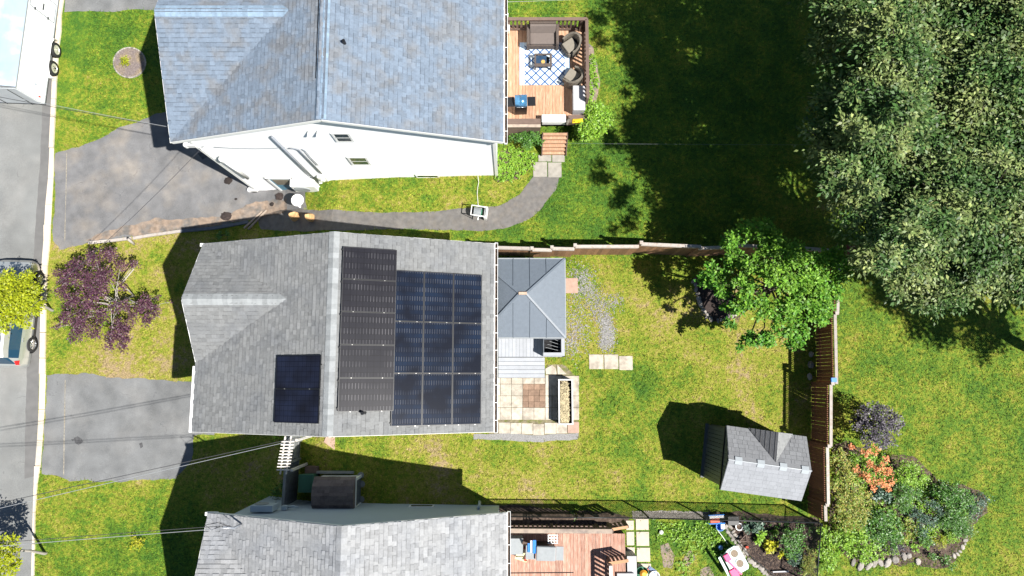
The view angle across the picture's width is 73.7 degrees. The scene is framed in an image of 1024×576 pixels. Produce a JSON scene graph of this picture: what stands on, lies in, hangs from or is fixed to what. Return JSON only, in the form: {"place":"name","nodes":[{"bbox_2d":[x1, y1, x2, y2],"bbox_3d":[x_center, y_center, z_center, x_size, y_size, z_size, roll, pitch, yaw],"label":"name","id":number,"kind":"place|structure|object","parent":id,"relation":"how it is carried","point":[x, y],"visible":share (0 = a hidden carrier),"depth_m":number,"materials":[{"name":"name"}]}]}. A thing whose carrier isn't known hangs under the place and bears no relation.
{"place":"outdoors","nodes":[
{"label":"outdoors","id":0,"kind":"place"},
{"bbox_2d":[0,102,41,575],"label":"road","id":1,"kind":"structure","parent":0,"point":[20,134],"depth_m":31.25,"materials":[{"name":"grey asphalt"}]},
{"bbox_2d":[0,260,43,367],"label":"parked minivan","id":2,"kind":"object","parent":1,"relation":"on","point":[18,347],"visible":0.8,"depth_m":29.95,"materials":[{"name":"silver metal"}]},
{"bbox_2d":[0,0,61,103],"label":"cargo trailer","id":3,"kind":"object","parent":1,"relation":"on","point":[29,47],"visible":1,"depth_m":30.66,"materials":[{"name":"metal"}]},
{"bbox_2d":[24,27,55,478],"bbox_3d":[-21.601,-2.886,31.370,0.678,0.030,22.679,-2,83,0],"label":"road edge","id":4,"kind":"object","parent":1,"relation":"on","point":[32,401],"visible":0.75,"depth_m":30.81,"materials":[{"name":"concrete"}]},
{"bbox_2d":[31,0,63,575],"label":"kerb","id":5,"kind":"structure","parent":1,"relation":"on","point":[44,270],"depth_m":30.99,"materials":[{"name":"concrete"}]},
{"bbox_2d":[64,0,157,11],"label":"driveway","id":6,"kind":"structure","parent":0,"point":[97,5],"depth_m":32.71,"materials":[{"name":"grey asphalt"}]},
{"bbox_2d":[42,373,214,482],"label":"driveway","id":7,"kind":"structure","parent":0,"point":[112,423],"depth_m":30.07,"materials":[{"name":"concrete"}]},
{"bbox_2d":[52,112,306,249],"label":"driveway","id":8,"kind":"structure","parent":0,"point":[117,178],"depth_m":31.48,"materials":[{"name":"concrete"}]},
{"bbox_2d":[84,198,286,240],"bbox_3d":[-14.849,-3.066,30.955,9.582,0.765,0.868,-8,83,-1],"label":"sandy patch","id":9,"kind":"object","parent":8,"relation":"on","point":[251,211],"visible":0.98,"depth_m":31.17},
{"bbox_2d":[257,177,558,231],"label":"asphalt path","id":10,"kind":"structure","parent":0,"point":[531,199],"depth_m":28.81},
{"bbox_2d":[34,0,1023,575],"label":"ground","id":11,"kind":"structure","parent":0,"point":[72,46],"depth_m":28.60,"materials":[{"name":"green plant"}]},
{"bbox_2d":[0,532,46,575],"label":"street tree","id":12,"kind":"object","parent":11,"relation":"on","point":[12,565],"visible":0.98,"depth_m":26.89,"materials":[{"name":"green plant"}]},
{"bbox_2d":[0,267,53,338],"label":"street tree","id":13,"kind":"object","parent":11,"relation":"on","point":[24,298],"visible":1,"depth_m":28.01,"materials":[{"name":"yellow plant"}]},
{"bbox_2d":[50,246,172,353],"bbox_3d":[-17.430,0.551,29.453,4.907,3.004,4.577,0,83,0],"label":"plum tree","id":14,"kind":"object","parent":11,"relation":"on","point":[108,255],"visible":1,"depth_m":28.88,"materials":[{"name":"purple plant"}]},
{"bbox_2d":[114,48,144,76],"bbox_3d":[-18.082,-10.656,32.297,1.576,0.039,1.531,0,83,0],"label":"mulch ring","id":15,"kind":"object","parent":11,"relation":"on","point":[136,61],"visible":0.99,"depth_m":32.29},
{"bbox_2d":[88,220,248,244],"bbox_3d":[-15.638,-2.489,31.094,7.415,0.450,0.202,-7,83,-1],"label":"timber edging","id":16,"kind":"object","parent":11,"relation":"on","point":[173,232],"visible":0.96,"depth_m":31.06,"materials":[{"name":"brown wood"}]},
{"bbox_2d":[281,436,301,505],"bbox_3d":[-8.866,7.398,27.565,0.136,1.800,3.006,1,83,0],"label":"side fence","id":17,"kind":"object","parent":11,"relation":"on","point":[290,487],"visible":0.69,"depth_m":27.50,"materials":[{"name":"wood"}]},
{"bbox_2d":[277,436,310,473],"bbox_3d":[-8.683,6.606,27.429,0.596,2.259,1.468,7,83,1],"label":"arbor","id":18,"kind":"object","parent":11,"relation":"on","point":[288,460],"visible":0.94,"depth_m":26.35,"materials":[{"name":"white wood"}]},
{"bbox_2d":[290,177,322,191],"bbox_3d":[-8.842,-4.614,29.544,1.255,1.135,0.764,0,83,0],"label":"heat pump","id":19,"kind":"object","parent":11,"relation":"on","point":[303,184],"visible":0.84,"depth_m":29.11,"materials":[{"name":"white plastic"}]},
{"bbox_2d":[298,470,319,492],"bbox_3d":[-8.180,7.803,27.581,0.620,1.060,0.748,0,83,0],"label":"wheelie bin","id":20,"kind":"object","parent":11,"relation":"on","point":[305,481],"visible":0.87,"depth_m":27.08,"materials":[{"name":"green plastic"}]},
{"bbox_2d":[154,0,507,191],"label":"split level house","id":21,"kind":"structure","parent":11,"relation":"on","point":[268,94],"depth_m":23.19,"materials":[{"name":"white"}]},
{"bbox_2d":[265,177,291,190],"bbox_3d":[-9.939,-4.539,30.109,1.120,2.270,0.090,0,83,0],"label":"side door","id":22,"kind":"structure","parent":21,"relation":"in","point":[281,183],"depth_m":29.63,"materials":[{"name":"beige glass"}]},
{"bbox_2d":[330,133,354,141],"bbox_3d":[-5.999,-5.337,24.231,0.660,0.860,0.034,0,83,0],"label":"window","id":23,"kind":"structure","parent":21,"relation":"in","point":[339,137],"depth_m":24.19,"materials":[{"name":"white glass"}]},
{"bbox_2d":[311,475,361,508],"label":"storage shed","id":24,"kind":"structure","parent":11,"relation":"on","point":[335,491],"depth_m":26.34,"materials":[{"name":"brown"}]},
{"bbox_2d":[181,231,497,436],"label":"split level house","id":25,"kind":"structure","parent":11,"relation":"on","point":[253,309],"depth_m":23.59,"materials":[{"name":"grey"}]},
{"bbox_2d":[0,436,304,502],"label":"overhead cable","id":26,"kind":"object","parent":25,"relation":"attached to","point":[151,469],"visible":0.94,"depth_m":23.70,"materials":[{"name":"black rubber"}]},
{"bbox_2d":[2,436,310,507],"bbox_3d":[-14.116,6.723,23.150,15.662,1.273,0.018,-13,83,-2],"label":"overhead cable","id":27,"kind":"object","parent":25,"relation":"attached to","point":[155,472],"visible":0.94,"depth_m":23.66,"materials":[{"name":"metal"}]},
{"bbox_2d":[274,355,321,423],"bbox_3d":[-7.128,3.371,22.762,1.718,0.834,2.244,0,83,0],"label":"solar array","id":28,"kind":"object","parent":25,"relation":"on","point":[297,389],"visible":1,"depth_m":22.66,"materials":[{"name":"blue glass"}]},
{"bbox_2d":[336,246,396,411],"bbox_3d":[-4.876,1.379,22.977,1.824,0.875,5.479,0,83,0],"label":"solar array","id":29,"kind":"object","parent":25,"relation":"on","point":[366,368],"visible":1,"depth_m":22.86,"materials":[{"name":"black glass"}]},
{"bbox_2d":[389,270,481,426],"bbox_3d":[-2.617,2.093,23.775,3.068,1.309,5.299,0,83,0],"label":"solar array","id":30,"kind":"object","parent":25,"relation":"on","point":[429,344],"visible":0.98,"depth_m":23.68,"materials":[{"name":"blue glass"}]},
{"bbox_2d":[195,496,510,575],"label":"split level house","id":31,"kind":"structure","parent":11,"relation":"on","point":[299,538],"depth_m":23.00,"materials":[{"name":"grey"}]},
{"bbox_2d":[250,502,277,511],"bbox_3d":[-9.329,8.271,25.754,0.840,0.720,0.295,0,83,0],"label":"air conditioner","id":32,"kind":"object","parent":31,"relation":"attached to","point":[263,507],"visible":1,"depth_m":25.41,"materials":[{"name":"white metal"}]},
{"bbox_2d":[494,144,538,182],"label":"ground cover","id":33,"kind":"object","parent":11,"relation":"on","point":[514,165],"visible":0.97,"depth_m":28.83,"materials":[{"name":"green plant"}]},
{"bbox_2d":[498,357,544,377],"bbox_3d":[0.384,3.226,27.653,1.868,0.325,0.809,0,83,0],"label":"grey step","id":34,"kind":"object","parent":11,"relation":"on","point":[521,367],"visible":1,"depth_m":27.49,"materials":[{"name":"wood"}]},
{"bbox_2d":[474,433,577,441],"bbox_3d":[0.566,6.014,27.460,4.227,0.041,0.384,0,83,0],"label":"gravel strip","id":35,"kind":"object","parent":11,"relation":"on","point":[526,438],"visible":1,"depth_m":27.44,"materials":[{"name":"grey gravel"}]},
{"bbox_2d":[508,131,545,150],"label":"shrub","id":36,"kind":"object","parent":11,"relation":"on","point":[528,138],"visible":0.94,"depth_m":28.27,"materials":[{"name":"green plant"}]},
{"bbox_2d":[494,258,565,338],"bbox_3d":[0.364,0.481,26.537,3.350,3.250,3.067,0,83,0],"label":"gazebo","id":37,"kind":"object","parent":11,"relation":"on","point":[531,298],"visible":0.69,"depth_m":25.42,"materials":[{"name":"metal"}]},
{"bbox_2d":[498,339,564,356],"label":"grey deck","id":38,"kind":"structure","parent":11,"relation":"on","point":[520,347],"depth_m":27.30,"materials":[{"name":"grey wood"}]},
{"bbox_2d":[543,339,564,355],"bbox_3d":[1.641,2.339,26.995,0.835,0.620,0.706,0,83,0],"label":"corner planter","id":39,"kind":"object","parent":38,"relation":"on","point":[553,347],"visible":0.88,"depth_m":27.22,"materials":[{"name":"plastic"}]},
{"bbox_2d":[484,364,579,437],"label":"patio","id":40,"kind":"structure","parent":11,"relation":"on","point":[548,396],"depth_m":27.59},
{"bbox_2d":[558,379,572,424],"bbox_3d":[2.127,4.550,27.305,0.570,0.590,1.793,0,83,0],"label":"raised planter","id":41,"kind":"object","parent":40,"relation":"on","point":[565,401],"visible":1,"depth_m":27.12,"materials":[{"name":"wood"}]},
{"bbox_2d":[533,162,546,176],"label":"paving slab","id":42,"kind":"structure","parent":11,"relation":"on","point":[540,169],"depth_m":28.86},
{"bbox_2d":[508,17,589,135],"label":"wooden deck","id":43,"kind":"structure","parent":11,"relation":"on","point":[553,99],"depth_m":28.32,"materials":[{"name":"brown wood"}]},
{"bbox_2d":[508,95,535,114],"bbox_3d":[0.351,-7.465,27.726,1.192,0.955,0.558,0,83,0],"label":"barbecue","id":44,"kind":"object","parent":43,"relation":"on","point":[520,103],"visible":0.88,"depth_m":27.45,"materials":[{"name":"blue metal"}]},
{"bbox_2d":[520,42,569,84],"bbox_3d":[1.364,-9.361,28.491,2.085,0.012,1.871,0,83,0],"label":"rug","id":45,"kind":"object","parent":43,"relation":"on","point":[554,75],"visible":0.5,"depth_m":28.46,"materials":[{"name":"white fabric"}]},
{"bbox_2d":[526,21,558,49],"bbox_3d":[1.268,-10.431,28.223,1.320,0.800,0.900,0,83,0],"label":"outdoor sofa","id":46,"kind":"object","parent":45,"relation":"on","point":[542,35],"visible":1,"depth_m":28.14,"materials":[{"name":"beige fabric"}]},
{"bbox_2d":[534,53,551,69],"bbox_3d":[1.283,-9.363,28.295,0.720,0.420,0.560,0,83,0],"label":"fire table","id":47,"kind":"object","parent":45,"relation":"on","point":[541,61],"visible":1,"depth_m":28.12,"materials":[{"name":"grey metal"}]},
{"bbox_2d":[560,32,581,57],"bbox_3d":[2.482,-10.079,28.172,0.743,0.750,0.816,-35,84,-4],"label":"wicker armchair","id":48,"kind":"object","parent":45,"relation":"on","point":[570,45],"visible":1,"depth_m":28.17,"materials":[{"name":"grey wicker"}]},
{"bbox_2d":[562,66,583,88],"bbox_3d":[2.552,-8.658,27.986,0.743,0.750,0.816,35,84,4],"label":"wicker armchair","id":49,"kind":"object","parent":45,"relation":"on","point":[574,76],"visible":0.94,"depth_m":27.99,"materials":[{"name":"grey wicker"}]},
{"bbox_2d":[542,115,565,124],"bbox_3d":[1.702,-6.887,27.971,0.980,0.360,0.320,0,83,0],"label":"cooler","id":50,"kind":"object","parent":43,"relation":"on","point":[553,119],"visible":1,"depth_m":27.80,"materials":[{"name":"white plastic"}]},
{"bbox_2d":[572,85,584,114],"bbox_3d":[2.726,-7.697,28.006,0.500,0.560,1.060,0,83,0],"label":"storage box","id":51,"kind":"object","parent":43,"relation":"on","point":[578,99],"visible":1,"depth_m":27.75,"materials":[{"name":"white plastic"}]},
{"bbox_2d":[541,132,567,155],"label":"deck stairs","id":52,"kind":"structure","parent":11,"relation":"on","point":[554,144],"depth_m":28.49,"materials":[{"name":"brown wood"}]},
{"bbox_2d":[481,504,628,527],"bbox_3d":[1.723,9.068,27.051,5.888,0.017,0.984,0,83,0],"label":"shade bed","id":53,"kind":"object","parent":11,"relation":"on","point":[554,521],"visible":0.57,"depth_m":27.03,"materials":[{"name":"soil"}]},
{"bbox_2d":[548,162,561,176],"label":"paving slab","id":54,"kind":"structure","parent":11,"relation":"on","point":[554,169],"depth_m":28.86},
{"bbox_2d":[511,519,628,575],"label":"wooden deck","id":55,"kind":"structure","parent":11,"relation":"on","point":[595,549],"depth_m":26.02,"materials":[{"name":"brown wood"}]},
{"bbox_2d":[511,535,522,554],"bbox_3d":[0.078,9.686,25.786,0.680,0.650,0.570,0,83,0],"label":"deck box","id":56,"kind":"object","parent":55,"relation":"on","point":[516,545],"visible":0.64,"depth_m":25.47,"materials":[{"name":"grey plastic"}]},
{"bbox_2d":[526,541,563,560],"bbox_3d":[1.212,9.854,25.572,1.416,0.930,0.559,0,83,0],"label":"table","id":57,"kind":"object","parent":55,"relation":"on","point":[545,551],"visible":1,"depth_m":25.17,"materials":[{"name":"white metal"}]},
{"bbox_2d":[566,278,577,292],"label":"paving slab","id":58,"kind":"structure","parent":11,"relation":"on","point":[572,286],"depth_m":28.22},
{"bbox_2d":[571,96,613,141],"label":"bush","id":59,"kind":"object","parent":11,"relation":"on","point":[594,125],"visible":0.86,"depth_m":27.90,"materials":[{"name":"green plant"}]},
{"bbox_2d":[565,260,623,367],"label":"gravel","id":60,"kind":"structure","parent":11,"relation":"on","point":[607,339],"depth_m":28.05,"materials":[{"name":"grey gravel"}]},
{"bbox_2d":[589,44,599,101],"bbox_3d":[3.490,-9.281,29.445,0.608,0.001,2.690,0,83,0],"label":"deck bed","id":61,"kind":"object","parent":11,"relation":"on","point":[591,52],"visible":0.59,"depth_m":29.41,"materials":[{"name":"brown soil"}]},
{"bbox_2d":[589,54,599,102],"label":"ground cover","id":62,"kind":"object","parent":61,"relation":"on","point":[593,68],"visible":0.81,"depth_m":29.34,"materials":[{"name":"green plant"}]},
{"bbox_2d":[589,354,603,368],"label":"paving slab","id":63,"kind":"structure","parent":11,"relation":"on","point":[595,361],"depth_m":27.81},
{"bbox_2d":[604,354,617,368],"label":"paving slab","id":64,"kind":"structure","parent":11,"relation":"on","point":[610,361],"depth_m":27.81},
{"bbox_2d":[619,356,632,369],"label":"paving slab","id":65,"kind":"structure","parent":11,"relation":"on","point":[625,362],"depth_m":27.81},
{"bbox_2d":[625,551,636,575],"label":"resin cabinet","id":66,"kind":"object","parent":11,"relation":"on","point":[631,564],"visible":0.58,"depth_m":26.02,"materials":[{"name":"white plastic"}]},
{"bbox_2d":[636,532,648,545],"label":"paving slab","id":67,"kind":"structure","parent":11,"relation":"on","point":[642,538],"depth_m":26.91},
{"bbox_2d":[637,548,649,561],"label":"paving slab","id":68,"kind":"structure","parent":11,"relation":"on","point":[643,554],"depth_m":26.83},
{"bbox_2d":[505,509,820,523],"bbox_3d":[5.683,8.816,26.454,11.897,1.450,0.110,1,83,0],"label":"chain link fence","id":69,"kind":"object","parent":11,"relation":"on","point":[523,512],"visible":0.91,"depth_m":26.26,"materials":[{"name":"black metal"}]},
{"bbox_2d":[661,543,674,567],"bbox_3d":[6.131,10.526,26.852,0.553,0.001,0.966,0,83,0],"label":"bare patch","id":70,"kind":"object","parent":11,"relation":"on","point":[668,558],"visible":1,"depth_m":26.85,"materials":[{"name":"beige soil"}]},
{"bbox_2d":[498,241,839,257],"bbox_3d":[5.984,-1.506,27.352,13.500,2.150,0.361,0,83,0],"label":"wooden fence","id":71,"kind":"object","parent":11,"relation":"on","point":[641,247],"visible":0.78,"depth_m":27.20,"materials":[{"name":"brown wood"}]},
{"bbox_2d":[655,522,728,575],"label":"ground cover","id":72,"kind":"object","parent":11,"relation":"on","point":[683,567],"visible":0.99,"depth_m":26.87,"materials":[{"name":"green plant"}]},
{"bbox_2d":[692,278,736,321],"bbox_3d":[8.428,0.395,28.175,1.500,0.001,2.147,-21,83,-3],"label":"maple bed","id":73,"kind":"object","parent":11,"relation":"on","point":[711,302],"visible":0.51,"depth_m":28.15,"materials":[{"name":"brown soil"}]},
{"bbox_2d":[691,277,712,321],"bbox_3d":[7.793,0.521,28.132,0.352,0.110,1.966,-20,83,-3],"label":"stone edging","id":74,"kind":"object","parent":73,"relation":"on","point":[700,305],"visible":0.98,"depth_m":28.09,"materials":[{"name":"grey stone"}]},
{"bbox_2d":[718,546,748,575],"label":"play table","id":75,"kind":"object","parent":11,"relation":"on","point":[735,560],"visible":1,"depth_m":26.38,"materials":[{"name":"white plastic"}]},
{"bbox_2d":[700,423,811,500],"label":"garden shed","id":76,"kind":"structure","parent":11,"relation":"on","point":[758,462],"depth_m":24.63,"materials":[{"name":"grey wood"}]},
{"bbox_2d":[710,511,819,575],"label":"planting bed","id":77,"kind":"object","parent":11,"relation":"on","point":[748,541],"visible":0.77,"depth_m":26.93,"materials":[{"name":"brown wood"}]},
{"bbox_2d":[725,524,770,575],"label":"stone edging","id":78,"kind":"object","parent":77,"relation":"on","point":[759,567],"visible":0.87,"depth_m":26.79,"materials":[{"name":"grey stone"}]},
{"bbox_2d":[742,522,766,534],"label":"hosta","id":79,"kind":"object","parent":77,"relation":"on","point":[754,526],"visible":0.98,"depth_m":26.71,"materials":[{"name":"green plant"}]},
{"bbox_2d":[753,529,779,546],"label":"hosta","id":80,"kind":"object","parent":77,"relation":"on","point":[760,537],"visible":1,"depth_m":26.71,"materials":[{"name":"green plant"}]},
{"bbox_2d":[743,514,815,575],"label":"ground cover","id":81,"kind":"object","parent":77,"relation":"on","point":[788,524],"visible":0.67,"depth_m":26.89,"materials":[{"name":"green plant"}]},
{"bbox_2d":[779,527,806,562],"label":"dark shrub","id":82,"kind":"object","parent":77,"relation":"on","point":[795,542],"visible":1,"depth_m":26.11,"materials":[{"name":"green plant"}]},
{"bbox_2d":[801,546,821,575],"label":"grassy clump","id":83,"kind":"object","parent":77,"relation":"on","point":[805,569],"visible":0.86,"depth_m":26.39,"materials":[{"name":"green plant"}]},
{"bbox_2d":[693,216,854,352],"bbox_3d":[9.393,0.119,25.820,5.091,5.065,5.090,27,83,3],"label":"maple tree","id":84,"kind":"object","parent":11,"relation":"on","point":[805,279],"visible":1,"depth_m":24.41,"materials":[{"name":"green plant"}]},
{"bbox_2d":[803,518,822,575],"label":"chain link fence","id":85,"kind":"object","parent":11,"relation":"on","point":[819,529],"visible":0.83,"depth_m":26.08,"materials":[{"name":"black metal"}]},
{"bbox_2d":[807,260,840,520],"bbox_3d":[12.269,3.838,26.804,0.338,1.850,10.086,7,83,1],"label":"wooden fence","id":86,"kind":"object","parent":11,"relation":"on","point":[816,497],"visible":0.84,"depth_m":26.58,"materials":[{"name":"brown wood"}]},
{"bbox_2d":[815,525,843,573],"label":"leafy shrub","id":87,"kind":"object","parent":11,"relation":"on","point":[825,554],"visible":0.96,"depth_m":26.39,"materials":[{"name":"green plant"}]},
{"bbox_2d":[848,401,904,450],"bbox_3d":[14.249,5.416,26.610,2.368,1.915,2.074,0,83,0],"label":"smoke bush","id":88,"kind":"object","parent":11,"relation":"on","point":[880,424],"visible":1,"depth_m":26.25,"materials":[{"name":"purple plant"}]},
{"bbox_2d":[786,0,977,277],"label":"broadleaf tree","id":89,"kind":"object","parent":11,"relation":"on","point":[880,66],"visible":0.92,"depth_m":20.40,"materials":[{"name":"green plant"}]},
{"bbox_2d":[851,552,920,570],"bbox_3d":[14.665,10.726,26.785,2.763,0.135,0.552,-5,83,-1],"label":"stone edging","id":90,"kind":"object","parent":11,"relation":"on","point":[887,562],"visible":0.98,"depth_m":26.75,"materials":[{"name":"white stone"}]},
{"bbox_2d":[828,441,987,568],"bbox_3d":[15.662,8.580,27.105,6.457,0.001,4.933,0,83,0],"label":"flower bed","id":91,"kind":"object","parent":11,"relation":"on","point":[923,552],"visible":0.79,"depth_m":27.05,"materials":[{"name":"green plant"}]},
{"bbox_2d":[829,447,865,504],"bbox_3d":[12.828,7.280,26.594,1.496,1.457,2.241,0,83,0],"label":"bronze shrub","id":92,"kind":"object","parent":91,"relation":"on","point":[847,482],"visible":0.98,"depth_m":26.17,"materials":[{"name":"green plant"}]},
{"bbox_2d":[831,487,875,534],"bbox_3d":[13.129,8.581,26.419,1.846,1.462,1.737,0,83,0],"label":"bronze shrub","id":93,"kind":"object","parent":91,"relation":"on","point":[849,518],"visible":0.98,"depth_m":26.05,"materials":[{"name":"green plant"}]},
{"bbox_2d":[834,520,880,564],"bbox_3d":[13.372,9.834,26.494,1.410,1.001,2.046,-43,85,-5],"label":"leafy shrub","id":94,"kind":"object","parent":91,"relation":"on","point":[848,542],"visible":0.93,"depth_m":26.34,"materials":[{"name":"green plant"}]},
{"bbox_2d":[847,443,896,493],"bbox_3d":[13.823,6.979,26.545,1.939,1.640,2.044,0,83,0],"label":"azalea","id":95,"kind":"object","parent":91,"relation":"on","point":[879,481],"visible":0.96,"depth_m":26.16,"materials":[{"name":"orange plant"}]},
{"bbox_2d":[866,484,892,503],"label":"variegated plant","id":96,"kind":"object","parent":91,"relation":"on","point":[879,494],"visible":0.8,"depth_m":26.71,"materials":[{"name":"green plant"}]},
{"bbox_2d":[861,505,906,549],"bbox_3d":[14.393,9.329,26.554,1.800,1.012,1.746,0,83,0],"label":"leafy shrub","id":97,"kind":"object","parent":91,"relation":"on","point":[882,519],"visible":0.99,"depth_m":26.38,"materials":[{"name":"green plant"}]},
{"bbox_2d":[831,451,968,560],"bbox_3d":[14.921,8.968,26.971,5.984,0.278,3.961,28,83,3],"label":"ground cover","id":98,"kind":"object","parent":91,"relation":"on","point":[927,495],"visible":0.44,"depth_m":26.99,"materials":[{"name":"green plant"}]},
{"bbox_2d":[891,481,922,513],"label":"grassy clump","id":99,"kind":"object","parent":91,"relation":"on","point":[906,495],"visible":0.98,"depth_m":26.59,"materials":[{"name":"green plant"}]},
{"bbox_2d":[894,459,932,490],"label":"leafy shrub","id":100,"kind":"object","parent":91,"relation":"on","point":[902,479],"visible":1,"depth_m":26.45,"materials":[{"name":"green plant"}]},
{"bbox_2d":[905,505,938,537],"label":"blue green shrub","id":101,"kind":"object","parent":91,"relation":"on","point":[925,520],"visible":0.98,"depth_m":26.65,"materials":[{"name":"green plant"}]},
{"bbox_2d":[929,479,981,517],"bbox_3d":[17.305,8.211,26.648,2.128,1.115,1.348,31,84,4],"label":"leafy shrub","id":102,"kind":"object","parent":91,"relation":"on","point":[949,500],"visible":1,"depth_m":26.44,"materials":[{"name":"green plant"}]},
{"bbox_2d":[934,508,976,539],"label":"grassy clump","id":103,"kind":"object","parent":91,"relation":"on","point":[954,524],"visible":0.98,"depth_m":26.57,"materials":[{"name":"green plant"}]},
{"bbox_2d":[966,491,994,520],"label":"blue green shrub","id":104,"kind":"object","parent":91,"relation":"on","point":[981,502],"visible":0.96,"depth_m":26.61,"materials":[{"name":"green plant"}]},
{"bbox_2d":[816,107,1023,325],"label":"broadleaf tree","id":105,"kind":"object","parent":11,"relation":"on","point":[985,250],"visible":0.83,"depth_m":20.85,"materials":[{"name":"green plant"}]},
{"bbox_2d":[898,0,1023,174],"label":"broadleaf tree","id":106,"kind":"object","parent":11,"relation":"on","point":[987,41],"visible":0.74,"depth_m":20.80,"materials":[{"name":"green plant"}]},
{"label":"gravel strip","id":107,"kind":"structure","parent":11,"relation":"on","visible":0},
{"bbox_2d":[632,511,708,518],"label":"pebbles","id":108,"kind":"object","parent":107,"relation":"on","point":[677,512],"visible":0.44,"depth_m":27.04,"materials":[{"name":"stone"}]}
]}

